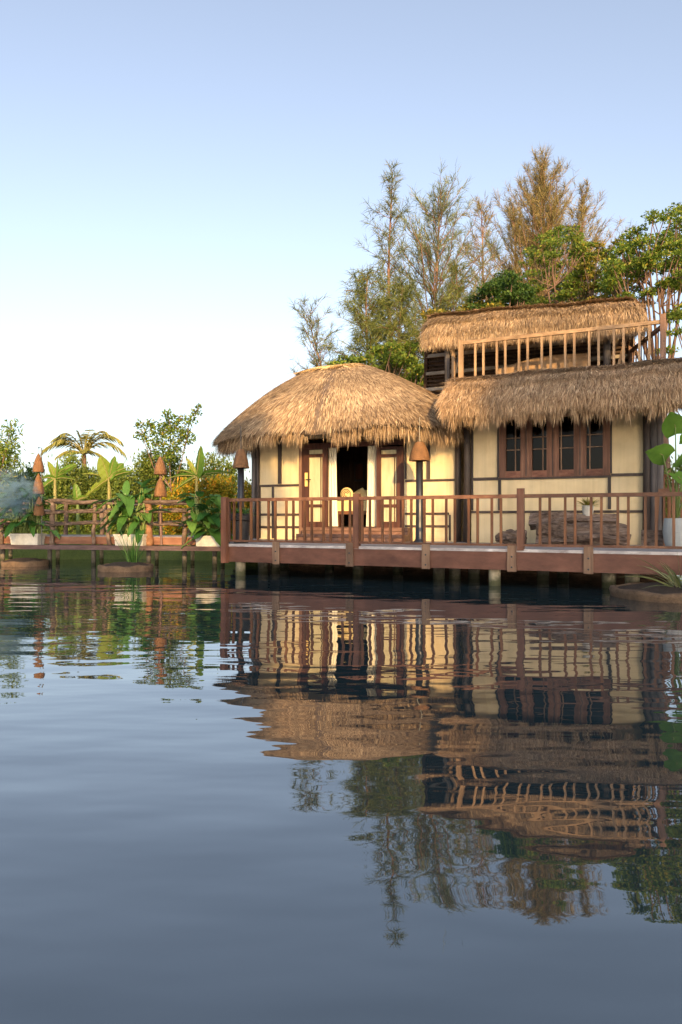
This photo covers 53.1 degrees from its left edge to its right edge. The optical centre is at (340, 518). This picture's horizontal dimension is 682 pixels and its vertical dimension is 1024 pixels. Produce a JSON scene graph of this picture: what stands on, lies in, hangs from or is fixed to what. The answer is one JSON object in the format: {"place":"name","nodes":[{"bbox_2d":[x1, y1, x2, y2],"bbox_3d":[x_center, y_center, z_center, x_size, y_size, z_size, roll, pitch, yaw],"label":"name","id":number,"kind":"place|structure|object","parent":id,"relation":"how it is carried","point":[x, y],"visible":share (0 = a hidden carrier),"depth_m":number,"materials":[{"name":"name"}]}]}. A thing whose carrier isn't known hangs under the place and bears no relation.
{"place":"outdoors","nodes":[
{"label":"outdoors","id":0,"kind":"place"},
{"bbox_2d":[0,418,33,519],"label":"bamboo clump","id":1,"kind":"object","parent":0,"point":[5,450],"visible":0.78,"depth_m":20.92,"materials":[{"name":"green plant"}]},
{"bbox_2d":[3,522,220,560],"bbox_3d":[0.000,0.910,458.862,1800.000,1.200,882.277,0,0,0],"label":"ground","id":2,"kind":"structure","parent":0,"point":[86,554],"depth_m":18.73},
{"bbox_2d":[3,458,67,533],"bbox_3d":[-11.090,-0.705,22.958,4.176,2.633,1.830,0,0,0],"label":"hedge","id":3,"kind":"object","parent":2,"relation":"on","point":[28,480],"visible":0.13,"depth_m":22.70,"materials":[{"name":"green plant"}]},
{"bbox_2d":[42,459,76,530],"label":"banana plant","id":4,"kind":"object","parent":2,"relation":"on","point":[55,474],"visible":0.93,"depth_m":19.27,"materials":[{"name":"green plant"}]},
{"bbox_2d":[56,483,88,534],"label":"banana plant","id":5,"kind":"object","parent":2,"relation":"on","point":[77,495],"visible":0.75,"depth_m":18.97,"materials":[{"name":"green plant"}]},
{"bbox_2d":[40,429,126,494],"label":"coconut palm","id":6,"kind":"object","parent":2,"relation":"on","point":[58,441],"visible":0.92,"depth_m":24.44,"materials":[{"name":"green plant"}]},
{"bbox_2d":[42,448,130,533],"bbox_3d":[-8.902,-0.909,23.207,3.370,3.040,1.897,0,0,0],"label":"hedge","id":7,"kind":"object","parent":2,"relation":"on","point":[84,483],"visible":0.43,"depth_m":22.97,"materials":[{"name":"green plant"}]},
{"bbox_2d":[83,456,134,534],"bbox_3d":[-6.604,-0.585,19.355,1.500,2.393,0.324,0,0,0],"label":"banana plant","id":8,"kind":"object","parent":2,"relation":"on","point":[108,471],"visible":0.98,"depth_m":19.37,"materials":[{"name":"green plant"}]},
{"bbox_2d":[3,531,249,535],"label":"grass","id":9,"kind":"structure","parent":2,"relation":"on","point":[86,533],"depth_m":21.30,"materials":[{"name":"green plant"}]},
{"bbox_2d":[111,447,202,533],"bbox_3d":[-6.215,-0.923,23.028,3.188,3.068,1.663,0,0,0],"label":"hedge","id":10,"kind":"object","parent":2,"relation":"on","point":[144,471],"visible":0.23,"depth_m":22.70,"materials":[{"name":"green plant"}]},
{"bbox_2d":[132,403,202,533],"bbox_3d":[-5.480,-1.595,21.468,2.230,4.317,1.571,0,0,0],"label":"tree","id":11,"kind":"object","parent":2,"relation":"on","point":[168,429],"visible":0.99,"depth_m":21.35,"materials":[{"name":"green plant"}]},
{"bbox_2d":[167,445,231,505],"bbox_3d":[-3.974,-0.717,19.144,1.800,2.656,0.390,0,0,5],"label":"banana plant","id":12,"kind":"object","parent":2,"relation":"on","point":[197,470],"visible":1,"depth_m":19.16,"materials":[{"name":"green plant"}]},
{"bbox_2d":[157,468,251,534],"bbox_3d":[-4.111,-0.489,21.404,3.604,2.202,1.813,0,0,0],"label":"hedge","id":13,"kind":"object","parent":2,"relation":"on","point":[219,486],"visible":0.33,"depth_m":21.21,"materials":[{"name":"yellow plant"}]},
{"bbox_2d":[182,451,249,531],"bbox_3d":[-4.689,-0.957,24.456,2.876,3.136,1.757,0,0,0],"label":"hedge","id":14,"kind":"object","parent":2,"relation":"on","point":[228,466],"visible":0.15,"depth_m":24.34,"materials":[{"name":"green plant"}]},
{"bbox_2d":[285,293,355,373],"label":"casuarina tree","id":15,"kind":"object","parent":2,"relation":"on","point":[311,325],"visible":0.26,"depth_m":25.84,"materials":[{"name":"green plant"}]},
{"bbox_2d":[317,258,421,377],"bbox_3d":[1.075,-4.091,23.076,4.272,9.316,3.790,0,0,28],"label":"casuarina tree","id":16,"kind":"object","parent":2,"relation":"on","point":[369,338],"visible":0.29,"depth_m":22.73,"materials":[{"name":"green plant"}]},
{"bbox_2d":[326,339,423,387],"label":"broadleaf tree","id":17,"kind":"object","parent":2,"relation":"on","point":[387,356],"visible":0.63,"depth_m":19.83,"materials":[{"name":"green plant"}]},
{"bbox_2d":[346,159,425,372],"bbox_3d":[1.735,-6.331,24.694,3.340,13.792,3.216,0,0,0],"label":"casuarina tree","id":18,"kind":"object","parent":2,"relation":"on","point":[390,238],"visible":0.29,"depth_m":24.85,"materials":[{"name":"green plant"}]},
{"bbox_2d":[361,273,424,386],"bbox_3d":[2.099,-3.703,21.981,3.509,8.535,3.457,0,0,40],"label":"casuarina tree","id":19,"kind":"object","parent":2,"relation":"on","point":[402,312],"visible":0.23,"depth_m":21.72,"materials":[{"name":"green plant"}]},
{"bbox_2d":[336,159,507,383],"bbox_3d":[4.331,-6.600,26.448,7.022,14.335,7.662,0,0,-29],"label":"casuarina tree","id":20,"kind":"object","parent":2,"relation":"on","point":[427,252],"visible":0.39,"depth_m":26.40,"materials":[{"name":"green plant"}]},
{"bbox_2d":[415,256,475,356],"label":"casuarina tree","id":21,"kind":"object","parent":2,"relation":"on","point":[456,295],"visible":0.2,"depth_m":24.83,"materials":[{"name":"green plant"}]},
{"bbox_2d":[418,300,504,319],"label":"broadleaf tree","id":22,"kind":"object","parent":2,"relation":"on","point":[423,314],"visible":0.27,"depth_m":18.92,"materials":[{"name":"green plant"}]},
{"bbox_2d":[455,190,513,299],"bbox_3d":[5.877,-6.679,28.435,3.589,14.491,3.865,0,0,-27],"label":"casuarina tree","id":23,"kind":"object","parent":2,"relation":"on","point":[484,218],"visible":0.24,"depth_m":28.92,"materials":[{"name":"red plant"}]},
{"bbox_2d":[465,269,538,310],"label":"broadleaf tree","id":24,"kind":"object","parent":2,"relation":"on","point":[515,292],"visible":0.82,"depth_m":18.82,"materials":[{"name":"green plant"}]},
{"bbox_2d":[501,196,531,282],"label":"casuarina tree","id":25,"kind":"object","parent":2,"relation":"on","point":[514,260],"visible":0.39,"depth_m":31.93,"materials":[{"name":"red plant"}]},
{"bbox_2d":[432,139,632,303],"bbox_3d":[8.979,-8.817,32.945,10.464,18.761,9.739,0,0,0],"label":"casuarina tree","id":26,"kind":"object","parent":2,"relation":"on","point":[540,211],"visible":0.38,"depth_m":32.33,"materials":[{"name":"red plant"}]},
{"bbox_2d":[518,223,625,304],"bbox_3d":[7.860,-4.834,22.461,4.659,10.799,4.069,0,0,0],"label":"broadleaf tree","id":27,"kind":"object","parent":2,"relation":"on","point":[553,238],"visible":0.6,"depth_m":21.43,"materials":[{"name":"green plant"}]},
{"bbox_2d":[560,176,601,298],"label":"casuarina tree","id":28,"kind":"object","parent":2,"relation":"on","point":[582,200],"visible":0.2,"depth_m":33.87,"materials":[{"name":"red plant"}]},
{"bbox_2d":[569,238,641,302],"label":"broadleaf tree","id":29,"kind":"object","parent":2,"relation":"on","point":[594,274],"visible":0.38,"depth_m":20.62,"materials":[{"name":"green plant"}]},
{"bbox_2d":[594,202,681,517],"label":"broadleaf tree","id":30,"kind":"object","parent":2,"relation":"on","point":[644,264],"visible":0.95,"depth_m":18.34,"materials":[{"name":"green plant"}]},
{"bbox_2d":[654,303,681,414],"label":"broadleaf tree","id":31,"kind":"object","parent":2,"relation":"on","point":[674,315],"visible":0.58,"depth_m":16.49,"materials":[{"name":"green plant"}]},
{"bbox_2d":[0,559,681,1023],"bbox_3d":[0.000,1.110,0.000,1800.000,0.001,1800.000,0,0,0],"label":"water","id":32,"kind":"structure","parent":0,"point":[310,795],"depth_m":2.71,"materials":[{"name":"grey liquid"}]},
{"bbox_2d":[0,558,48,566],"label":"pond planter","id":33,"kind":"object","parent":32,"relation":"in","point":[24,562],"visible":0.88,"depth_m":15.84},
{"bbox_2d":[0,534,249,566],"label":"boardwalk","id":34,"kind":"structure","parent":32,"relation":"in","point":[192,548],"depth_m":15.84,"materials":[{"name":"brown wood"}]},
{"bbox_2d":[8,533,46,544],"bbox_3d":[-7.386,0.474,16.087,0.776,0.268,0.330,0,0,12],"label":"planter box","id":35,"kind":"object","parent":34,"relation":"on","point":[22,539],"visible":0.97,"depth_m":15.96,"materials":[{"name":"concrete"}]},
{"bbox_2d":[0,481,61,539],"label":"broadleaf plant","id":36,"kind":"object","parent":35,"relation":"in","point":[23,525],"visible":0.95,"depth_m":15.99,"materials":[{"name":"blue plant"}]},
{"bbox_2d":[33,447,44,544],"bbox_3d":[-7.041,-0.529,15.900,0.262,2.278,0.252,0,0,0],"label":"garden lamp","id":37,"kind":"object","parent":34,"relation":"on","point":[38,468],"visible":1,"depth_m":15.83,"materials":[{"name":"brown metal"}]},
{"bbox_2d":[0,499,187,545],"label":"log fence","id":38,"kind":"object","parent":34,"relation":"on","point":[105,512],"visible":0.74,"depth_m":15.76,"materials":[{"name":"brown wood"}]},
{"bbox_2d":[0,502,191,534],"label":"log fence","id":39,"kind":"object","parent":34,"relation":"on","point":[66,518],"visible":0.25,"depth_m":17.46,"materials":[{"name":"brown wood"}]},
{"bbox_2d":[113,534,146,545],"bbox_3d":[-4.768,0.474,15.551,0.756,0.268,0.330,0,0,12],"label":"planter box","id":40,"kind":"object","parent":34,"relation":"on","point":[118,537],"visible":0.81,"depth_m":15.43,"materials":[{"name":"concrete"}]},
{"bbox_2d":[88,478,170,542],"bbox_3d":[-4.764,-0.169,15.453,1.826,1.489,1.012,0,0,31],"label":"broadleaf plant","id":41,"kind":"object","parent":40,"relation":"in","point":[125,505],"visible":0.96,"depth_m":15.44,"materials":[{"name":"green plant"}]},
{"bbox_2d":[154,456,166,544],"bbox_3d":[-4.107,-0.413,15.520,0.284,2.016,0.284,0,0,0],"label":"garden lamp","id":42,"kind":"object","parent":34,"relation":"on","point":[160,488],"visible":1,"depth_m":15.44,"materials":[{"name":"wicker"}]},
{"bbox_2d":[195,535,219,546],"bbox_3d":[-2.884,0.487,15.165,0.681,0.242,0.330,0,0,12],"label":"planter box","id":43,"kind":"object","parent":34,"relation":"on","point":[205,540],"visible":0.47,"depth_m":15.04,"materials":[{"name":"concrete"}]},
{"bbox_2d":[173,491,232,548],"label":"broadleaf plant","id":44,"kind":"object","parent":43,"relation":"in","point":[205,522],"visible":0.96,"depth_m":14.99,"materials":[{"name":"green plant"}]},
{"bbox_2d":[97,562,153,571],"bbox_3d":[-4.617,1.122,14.682,1.150,0.403,1.156,0,0,0],"label":"pond planter","id":45,"kind":"object","parent":32,"relation":"in","point":[125,567],"visible":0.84,"depth_m":14.32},
{"bbox_2d":[113,528,147,562],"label":"reed clump","id":46,"kind":"object","parent":45,"relation":"in","point":[133,556],"visible":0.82,"depth_m":14.66,"materials":[{"name":"green plant"}]},
{"bbox_2d":[229,539,681,587],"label":"deck","id":47,"kind":"structure","parent":32,"relation":"in","point":[607,563],"depth_m":11.48,"materials":[{"name":"paint"}]},
{"bbox_2d":[229,502,230,539],"bbox_3d":[-2.393,0.025,14.500,0.060,0.840,2.238,0,0,-11],"label":"side railing","id":48,"kind":"object","parent":47,"relation":"on","point":[229,520],"visible":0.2,"depth_m":13.52,"materials":[{"name":"brown wood"}]},
{"bbox_2d":[232,449,248,509],"bbox_3d":[-2.173,-0.757,14.815,0.366,2.498,0.366,0,0,0],"label":"porch lamp","id":49,"kind":"object","parent":47,"relation":"on","point":[240,463],"visible":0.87,"depth_m":14.74,"materials":[{"name":"black metal"}]},
{"bbox_2d":[231,513,249,542],"bbox_3d":[-2.035,0.192,13.898,0.500,0.600,0.500,0,0,0],"label":"plant pot","id":50,"kind":"object","parent":47,"relation":"on","point":[245,526],"visible":0.61,"depth_m":13.74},
{"bbox_2d":[231,507,259,514],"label":"leafy plant","id":51,"kind":"object","parent":50,"relation":"in","point":[244,511],"visible":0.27,"depth_m":13.89,"materials":[{"name":"green plant"}]},
{"bbox_2d":[210,363,473,570],"bbox_3d":[0.523,-1.256,16.969,6.996,5.332,5.661,0,0,24],"label":"thatched hut","id":52,"kind":"object","parent":47,"relation":"on","point":[281,434],"visible":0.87,"depth_m":15.27,"materials":[{"name":"brown wood"}]},
{"bbox_2d":[302,449,308,526],"bbox_3d":[-0.831,-0.743,16.081,0.180,1.915,0.070,0,0,24],"label":"door","id":53,"kind":"structure","parent":52,"relation":"in","point":[305,452],"depth_m":16.04,"materials":[{"name":"brown wood"}]},
{"bbox_2d":[328,438,337,525],"bbox_3d":[-0.185,-0.858,15.965,0.264,2.065,0.066,0,0,24],"label":"curtain","id":54,"kind":"object","parent":52,"relation":"hanging from","point":[332,472],"visible":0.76,"depth_m":15.96,"materials":[{"name":"fabric"}]},
{"bbox_2d":[337,500,366,525],"bbox_3d":[0.618,-0.130,17.289,1.176,0.639,1.060,0,0,24],"label":"daybed","id":55,"kind":"object","parent":52,"relation":"in","point":[346,507],"visible":0.26,"depth_m":16.97,"materials":[{"name":"fabric"}]},
{"bbox_2d":[340,487,352,500],"bbox_3d":[0.138,-0.615,17.124,0.343,0.343,0.094,0,0,24],"label":"cushion","id":56,"kind":"object","parent":55,"relation":"on","point":[346,492],"visible":0.78,"depth_m":17.09,"materials":[{"name":"fabric"}]},
{"bbox_2d":[353,488,366,496],"bbox_3d":[0.474,-0.610,17.244,0.389,0.360,0.100,0,0,24],"label":"pillow","id":57,"kind":"object","parent":55,"relation":"on","point":[361,491],"visible":0.53,"depth_m":17.18,"materials":[{"name":"fabric"}]},
{"bbox_2d":[366,436,376,526],"bbox_3d":[0.692,-0.858,15.571,0.258,2.065,0.066,0,0,24],"label":"curtain","id":58,"kind":"object","parent":52,"relation":"hanging from","point":[371,486],"visible":0.59,"depth_m":15.56,"materials":[{"name":"fabric"}]},
{"bbox_2d":[376,446,380,527],"bbox_3d":[0.851,-0.708,15.326,0.102,1.825,0.070,0,0,24],"label":"door","id":59,"kind":"structure","parent":52,"relation":"in","point":[378,449],"depth_m":15.29,"materials":[{"name":"brown wood"}]},
{"bbox_2d":[409,417,429,541],"bbox_3d":[1.585,-0.779,13.785,0.438,2.543,0.438,0,0,0],"label":"porch lamp","id":60,"kind":"object","parent":47,"relation":"on","point":[419,454],"visible":0.96,"depth_m":13.72,"materials":[{"name":"black metal"}]},
{"bbox_2d":[221,488,681,562],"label":"deck railing","id":61,"kind":"object","parent":47,"relation":"on","point":[358,518],"visible":1,"depth_m":11.59,"materials":[{"name":"brown wood"}]},
{"bbox_2d":[495,529,526,543],"bbox_3d":[3.175,0.353,12.748,0.595,0.337,0.329,0,0,32],"label":"driftwood log","id":62,"kind":"object","parent":47,"relation":"on","point":[509,536],"visible":0.61,"depth_m":12.69,"materials":[{"name":"brown wood"}]},
{"bbox_2d":[417,296,681,577],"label":"two storey house","id":63,"kind":"structure","parent":47,"relation":"on","point":[593,427],"depth_m":13.39,"materials":[{"name":"brown wood"}]},
{"bbox_2d":[498,353,587,373],"bbox_3d":[4.416,-3.163,14.860,1.888,0.645,0.520,0,0,24],"label":"bench","id":64,"kind":"object","parent":63,"relation":"on","point":[558,361],"visible":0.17,"depth_m":14.53,"materials":[{"name":"brown wood"}]},
{"bbox_2d":[499,409,609,477],"bbox_3d":[4.200,-1.483,13.507,2.096,1.303,0.146,0,0,24],"label":"window","id":65,"kind":"structure","parent":63,"relation":"in","point":[564,448],"depth_m":13.44,"materials":[{"name":"brown wood"}]},
{"bbox_2d":[458,313,665,377],"bbox_3d":[4.253,-3.323,13.486,3.914,0.967,0.100,0,0,24],"label":"balcony railing","id":66,"kind":"object","parent":63,"relation":"on","point":[598,329],"visible":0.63,"depth_m":13.40,"materials":[{"name":"brown wood"}]},
{"bbox_2d":[628,325,659,362],"bbox_3d":[6.113,-3.141,13.977,0.126,1.085,2.461,0,0,6],"label":"stair railing","id":67,"kind":"object","parent":63,"relation":"attached to","point":[654,332],"visible":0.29,"depth_m":13.70,"materials":[{"name":"brown wood"}]},
{"bbox_2d":[535,518,630,544],"bbox_3d":[4.300,0.278,12.130,1.591,0.585,0.557,0,0,26],"label":"driftwood log","id":68,"kind":"object","parent":47,"relation":"on","point":[583,533],"visible":0.62,"depth_m":12.02,"materials":[{"name":"brown wood"}]},
{"bbox_2d":[604,523,626,544],"bbox_3d":[4.746,0.254,12.494,0.935,0.499,0.479,0,0,23],"label":"driftwood log","id":69,"kind":"object","parent":47,"relation":"on","point":[623,526],"visible":0.06,"depth_m":12.24,"materials":[{"name":"brown wood"}]},
{"bbox_2d":[528,511,615,529],"bbox_3d":[4.253,0.040,12.574,1.523,0.352,0.337,0,0,24],"label":"driftwood log","id":70,"kind":"object","parent":69,"relation":"on","point":[558,517],"visible":0.53,"depth_m":12.49,"materials":[{"name":"brown wood"}]},
{"bbox_2d":[582,505,593,515],"bbox_3d":[4.511,-0.147,12.472,0.220,0.191,0.220,0,0,0],"label":"plant pot","id":71,"kind":"object","parent":70,"relation":"on","point":[586,510],"visible":0.79,"depth_m":12.39,"materials":[{"name":"white ceramic"}]},
{"bbox_2d":[577,497,599,508],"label":"grass plant","id":72,"kind":"object","parent":71,"relation":"in","point":[587,502],"depth_m":12.43,"materials":[{"name":"green plant"}]},
{"bbox_2d":[641,530,662,545],"bbox_3d":[5.340,0.343,11.716,0.340,0.300,0.400,0,0,24],"label":"wood block","id":73,"kind":"object","parent":47,"relation":"on","point":[650,537],"depth_m":11.54,"materials":[{"name":"brown wood"}]},
{"bbox_2d":[658,474,681,545],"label":"porch railing","id":74,"kind":"object","parent":47,"relation":"on","point":[668,499],"visible":0.22,"depth_m":12.54,"materials":[{"name":"brown wood"}]},
{"bbox_2d":[663,518,681,545],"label":"plant pot","id":75,"kind":"object","parent":47,"relation":"on","point":[667,530],"visible":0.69,"depth_m":11.04,"materials":[{"name":"white ceramic"}]},
{"bbox_2d":[646,412,681,517],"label":"elephant ear plant","id":76,"kind":"object","parent":75,"relation":"in","point":[662,453],"visible":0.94,"depth_m":11.10,"materials":[{"name":"green plant"}]},
{"bbox_2d":[609,582,681,602],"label":"pond planter","id":77,"kind":"object","parent":32,"relation":"in","point":[638,591],"visible":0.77,"depth_m":9.31,"materials":[{"name":"stone"}]},
{"bbox_2d":[626,554,681,588],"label":"spiky plant","id":78,"kind":"object","parent":77,"relation":"in","point":[674,580],"visible":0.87,"depth_m":9.41,"materials":[{"name":"green plant"}]},
{"bbox_2d":[0,0,681,517],"label":"sky","id":79,"kind":"structure","parent":0,"point":[173,173],"materials":[{"name":"blue"}]},
{"bbox_2d":[664,454,681,517],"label":"hedge","id":80,"kind":"object","parent":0,"point":[679,467],"visible":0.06,"depth_m":19.28,"materials":[{"name":"green plant"}]}
]}

